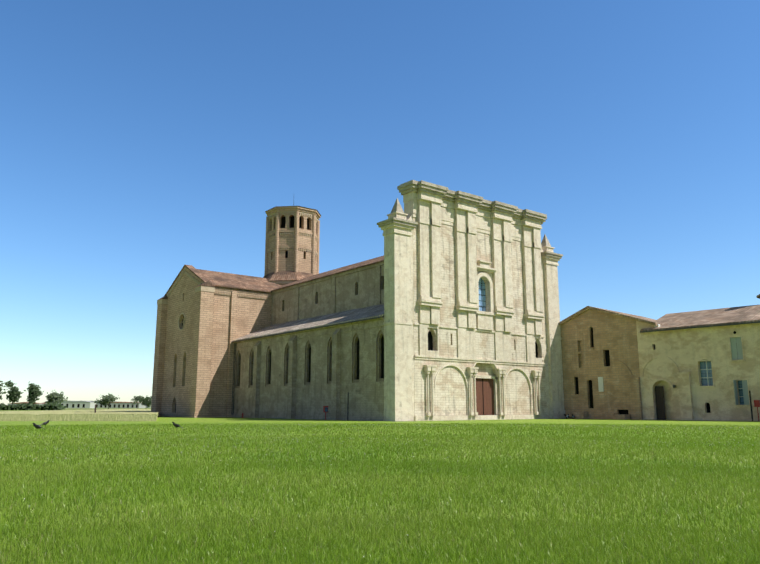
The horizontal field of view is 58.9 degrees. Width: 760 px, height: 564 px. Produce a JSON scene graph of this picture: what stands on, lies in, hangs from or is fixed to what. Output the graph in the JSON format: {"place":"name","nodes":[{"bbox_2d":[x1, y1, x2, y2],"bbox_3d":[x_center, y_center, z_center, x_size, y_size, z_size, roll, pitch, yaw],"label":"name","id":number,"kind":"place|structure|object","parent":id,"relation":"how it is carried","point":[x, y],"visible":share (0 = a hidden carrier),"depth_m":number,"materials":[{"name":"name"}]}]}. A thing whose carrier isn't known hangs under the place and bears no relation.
{"place":"outdoors","nodes":[
{"label":"outdoors","id":0,"kind":"place"},
{"bbox_2d":[0,409,158,420],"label":"crop field","id":1,"kind":"structure","parent":0,"point":[106,415],"depth_m":60.37,"materials":[{"name":"plant"}]},
{"bbox_2d":[63,408,150,409],"bbox_3d":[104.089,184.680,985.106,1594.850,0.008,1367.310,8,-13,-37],"label":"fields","id":2,"kind":"structure","parent":0,"point":[100,408],"depth_m":723.08,"materials":[{"name":"green plant"}]},
{"bbox_2d":[130,395,142,406],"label":"tree","id":3,"kind":"object","parent":2,"relation":"on","point":[137,399],"visible":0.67,"depth_m":592.09,"materials":[{"name":"green plant"}]},
{"bbox_2d":[139,395,151,406],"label":"tree","id":4,"kind":"object","parent":2,"relation":"on","point":[145,402],"visible":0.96,"depth_m":483.31,"materials":[{"name":"green plant"}]},
{"bbox_2d":[183,417,516,420],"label":"earth path","id":5,"kind":"structure","parent":0,"point":[352,420],"depth_m":68.27,"materials":[{"name":"brown soil"}]},
{"bbox_2d":[323,406,328,419],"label":"sign","id":6,"kind":"object","parent":5,"relation":"on","point":[325,409],"visible":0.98,"depth_m":66.80,"materials":[{"name":"metal"}]},
{"bbox_2d":[0,410,759,563],"bbox_3d":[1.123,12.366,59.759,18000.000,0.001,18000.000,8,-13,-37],"label":"ground","id":7,"kind":"structure","parent":0,"point":[182,420],"depth_m":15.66,"materials":[{"name":"green plant"}]},
{"bbox_2d":[0,381,6,399],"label":"tree","id":8,"kind":"object","parent":7,"relation":"on","point":[1,384],"visible":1,"depth_m":285.07,"materials":[{"name":"green plant"}]},
{"bbox_2d":[3,380,22,403],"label":"tree","id":9,"kind":"object","parent":7,"relation":"on","point":[14,396],"visible":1,"depth_m":299.43,"materials":[{"name":"green plant"}]},
{"bbox_2d":[8,402,44,404],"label":"building","id":10,"kind":"structure","parent":7,"relation":"on","point":[26,403],"depth_m":1039.74,"materials":[{"name":"grey"}]},
{"bbox_2d":[0,402,66,409],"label":"bush","id":11,"kind":"object","parent":7,"relation":"on","point":[45,406],"visible":0.94,"depth_m":285.21,"materials":[{"name":"green plant"}]},
{"bbox_2d":[24,383,43,403],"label":"tree","id":12,"kind":"object","parent":7,"relation":"on","point":[34,392],"visible":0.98,"depth_m":298.08,"materials":[{"name":"green plant"}]},
{"bbox_2d":[32,423,44,428],"bbox_3d":[-18.347,7.759,36.138,0.707,0.408,0.198,5,-12,-24],"label":"crow","id":13,"kind":"object","parent":7,"relation":"on","point":[37,426],"visible":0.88,"depth_m":36.06,"materials":[{"name":"black"}]},
{"bbox_2d":[45,390,67,403],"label":"tree","id":14,"kind":"object","parent":7,"relation":"on","point":[53,397],"visible":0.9,"depth_m":295.38,"materials":[{"name":"green plant"}]},
{"bbox_2d":[58,401,95,407],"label":"building","id":15,"kind":"structure","parent":7,"relation":"on","point":[67,403],"depth_m":971.91,"materials":[{"name":"grey"}]},
{"bbox_2d":[71,401,94,407],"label":"building","id":16,"kind":"structure","parent":7,"relation":"on","point":[82,404],"depth_m":894.92,"materials":[{"name":"grey paint"}]},
{"bbox_2d":[94,393,119,408],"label":"tree","id":17,"kind":"object","parent":7,"relation":"on","point":[107,399],"visible":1,"depth_m":381.92,"materials":[{"name":"green plant"}]},
{"bbox_2d":[96,402,145,407],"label":"building","id":18,"kind":"structure","parent":7,"relation":"on","point":[122,405],"depth_m":1043.13,"materials":[{"name":"grey"}]},
{"bbox_2d":[347,392,348,420],"bbox_3d":[-2.976,11.569,62.583,0.139,2.600,0.139,-6,-12,29],"label":"pole","id":19,"kind":"object","parent":7,"relation":"on","point":[347,406],"visible":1,"depth_m":62.57,"materials":[{"name":"black metal"}]},
{"bbox_2d":[151,180,565,420],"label":"church","id":20,"kind":"structure","parent":7,"relation":"on","point":[445,307],"depth_m":71.79,"materials":[{"name":"beige stone"}]},
{"bbox_2d":[558,294,759,420],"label":"wing","id":21,"kind":"structure","parent":7,"relation":"on","point":[699,365],"depth_m":67.43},
{"bbox_2d":[619,419,714,420],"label":"earth path","id":22,"kind":"structure","parent":7,"relation":"on","point":[691,420],"depth_m":62.86,"materials":[{"name":"brown soil"}]},
{"bbox_2d":[0,0,759,404],"label":"sky","id":23,"kind":"structure","parent":0,"point":[142,141],"materials":[{"name":"blue"}]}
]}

